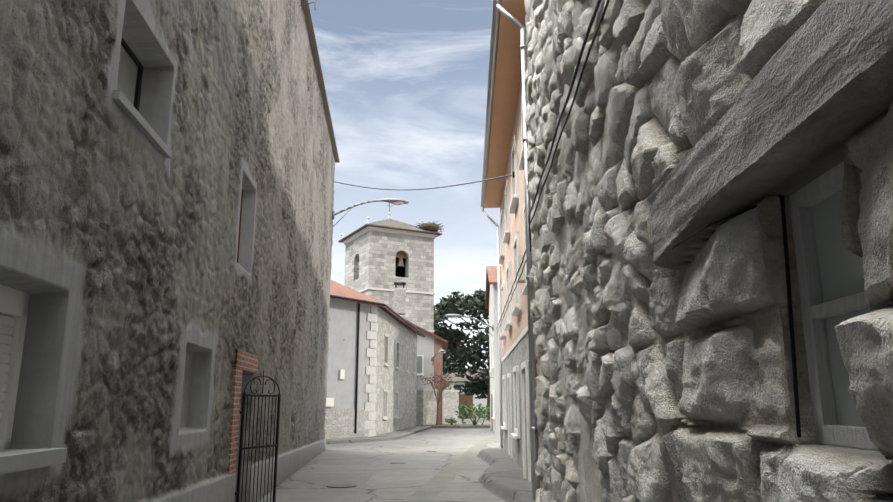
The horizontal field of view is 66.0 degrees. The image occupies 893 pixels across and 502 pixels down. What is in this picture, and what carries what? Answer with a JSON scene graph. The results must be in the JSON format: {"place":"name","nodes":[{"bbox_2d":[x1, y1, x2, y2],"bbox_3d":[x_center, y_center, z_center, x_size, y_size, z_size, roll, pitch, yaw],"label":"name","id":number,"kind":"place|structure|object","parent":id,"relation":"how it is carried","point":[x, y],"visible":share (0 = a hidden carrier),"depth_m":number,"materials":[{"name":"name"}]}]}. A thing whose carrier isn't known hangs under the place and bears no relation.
{"place":"outdoors","nodes":[
{"label":"outdoors","id":0,"kind":"place"},
{"bbox_2d":[258,419,504,501],"bbox_3d":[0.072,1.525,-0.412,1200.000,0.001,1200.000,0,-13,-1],"label":"ground","id":1,"kind":"structure","parent":0,"point":[370,471],"depth_m":16.53,"materials":[{"name":"concrete"}]},
{"bbox_2d":[0,0,334,501],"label":"house wall","id":2,"kind":"structure","parent":1,"relation":"on","point":[153,305],"depth_m":6.54,"materials":[{"name":"grey stone"}]},
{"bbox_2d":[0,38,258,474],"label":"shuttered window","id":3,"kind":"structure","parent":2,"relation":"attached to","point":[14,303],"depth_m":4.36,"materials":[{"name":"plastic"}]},
{"bbox_2d":[235,372,280,501],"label":"iron gate","id":4,"kind":"structure","parent":2,"relation":"attached to","point":[241,448],"depth_m":10.13,"materials":[{"name":"black metal"}]},
{"bbox_2d":[299,0,316,9],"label":"antenna","id":5,"kind":"object","parent":2,"relation":"attached to","point":[310,3],"visible":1,"depth_m":15.44,"materials":[{"name":"grey metal"}]},
{"bbox_2d":[301,0,339,162],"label":"roof edge","id":6,"kind":"structure","parent":2,"relation":"attached to","point":[311,34],"depth_m":19.11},
{"bbox_2d":[332,198,408,226],"bbox_3d":[-2.846,-1.417,25.835,2.900,1.323,0.400,4,-13,-18],"label":"street lamp","id":7,"kind":"object","parent":2,"relation":"attached to","point":[394,201],"depth_m":26.00,"materials":[{"name":"grey metal"}]},
{"bbox_2d":[325,279,424,438],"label":"corner house","id":8,"kind":"structure","parent":1,"relation":"on","point":[372,376],"depth_m":31.30,"materials":[{"name":"paint"}]},
{"bbox_2d":[326,426,431,443],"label":"sidewalk","id":9,"kind":"structure","parent":1,"relation":"on","point":[398,434],"depth_m":30.43,"materials":[{"name":"concrete"}]},
{"bbox_2d":[326,451,435,487],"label":"iron street covers","id":10,"kind":"object","parent":1,"relation":"on","point":[341,485],"visible":1,"depth_m":13.41,"materials":[{"name":"grey metal"}]},
{"bbox_2d":[338,203,443,333],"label":"church tower","id":11,"kind":"structure","parent":1,"relation":"on","point":[382,257],"depth_m":58.57,"materials":[{"name":"grey stone"}]},
{"bbox_2d":[406,320,447,424],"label":"red roof house","id":12,"kind":"structure","parent":1,"relation":"on","point":[429,345],"depth_m":47.87,"materials":[{"name":"paint"}]},
{"bbox_2d":[431,350,445,365],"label":"street lamp","id":13,"kind":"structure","parent":12,"relation":"attached to","point":[439,351],"depth_m":47.17,"materials":[{"name":"grey metal"}]},
{"bbox_2d":[417,389,459,424],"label":"garden stone wall","id":14,"kind":"structure","parent":1,"relation":"on","point":[426,407],"depth_m":46.87,"materials":[{"name":"beige stone"}]},
{"bbox_2d":[434,324,453,375],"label":"pine tree","id":15,"kind":"object","parent":1,"relation":"on","point":[443,355],"visible":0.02,"depth_m":82.31,"materials":[{"name":"green plant"}]},
{"bbox_2d":[401,437,499,501],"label":"street drain channel and joints","id":16,"kind":"object","parent":1,"relation":"on","point":[430,490],"visible":0.77,"depth_m":15.14,"materials":[{"name":"concrete"}]},
{"bbox_2d":[416,424,489,427],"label":"planted island kerb","id":17,"kind":"structure","parent":1,"relation":"on","point":[462,426],"depth_m":44.50,"materials":[{"name":"concrete"}]},
{"bbox_2d":[420,372,489,424],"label":"plants","id":18,"kind":"object","parent":17,"relation":"on","point":[451,421],"visible":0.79,"depth_m":46.20,"materials":[{"name":"green plant"}]},
{"bbox_2d":[442,366,463,416],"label":"garden shrubs","id":19,"kind":"object","parent":1,"relation":"on","point":[449,388],"visible":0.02,"depth_m":51.84,"materials":[{"name":"green plant"}]},
{"bbox_2d":[434,289,489,419],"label":"pine tree","id":20,"kind":"object","parent":1,"relation":"on","point":[463,355],"visible":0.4,"depth_m":66.06,"materials":[{"name":"green plant"}]},
{"bbox_2d":[476,448,534,501],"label":"sidewalk","id":21,"kind":"structure","parent":1,"relation":"on","point":[501,477],"depth_m":13.64,"materials":[{"name":"concrete"}]},
{"bbox_2d":[484,0,540,487],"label":"peach house","id":22,"kind":"structure","parent":1,"relation":"on","point":[506,195],"depth_m":15.73,"materials":[{"name":"paint"}]},
{"bbox_2d":[333,172,514,339],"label":"overhead cables","id":23,"kind":"object","parent":22,"relation":"attached to","point":[513,175],"visible":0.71,"depth_m":19.09,"materials":[{"name":"black metal"}]},
{"bbox_2d":[480,0,538,500],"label":"peach house gutter pipes","id":24,"kind":"object","parent":22,"relation":"attached to","point":[497,7],"visible":0.81,"depth_m":11.14,"materials":[{"name":"grey metal"}]},
{"bbox_2d":[524,0,892,501],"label":"stone wall","id":25,"kind":"structure","parent":1,"relation":"on","point":[664,370],"depth_m":2.89,"materials":[{"name":"stone"}]},
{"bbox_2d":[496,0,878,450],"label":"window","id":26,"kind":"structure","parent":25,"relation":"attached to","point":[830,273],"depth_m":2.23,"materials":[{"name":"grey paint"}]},
{"bbox_2d":[309,0,500,367],"label":"sky","id":27,"kind":"structure","parent":0,"point":[406,81],"materials":[{"name":"blue"}]},
{"bbox_2d":[442,384,486,418],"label":"house","id":28,"kind":"structure","parent":0,"point":[464,398],"depth_m":73.23,"materials":[{"name":"paint"}]},
{"bbox_2d":[442,368,487,383],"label":"distant houses","id":29,"kind":"structure","parent":0,"point":[458,380],"depth_m":95.07,"materials":[{"name":"brown tile"}]},
{"bbox_2d":[485,266,502,433],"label":"grey gable house","id":30,"kind":"structure","parent":0,"point":[491,298],"depth_m":37.78,"materials":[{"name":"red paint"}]},
{"bbox_2d":[445,314,493,335],"bbox_3d":[1.244,4.034,37.369,2.700,1.173,0.400,2,-13,-9],"label":"street lamp","id":31,"kind":"object","parent":30,"relation":"attached to","point":[456,316],"depth_m":37.41,"materials":[{"name":"metal"}]},
{"bbox_2d":[485,376,491,383],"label":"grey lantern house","id":32,"kind":"structure","parent":30,"relation":"attached to","point":[487,379],"depth_m":37.14,"materials":[{"name":"black metal"}]}
]}

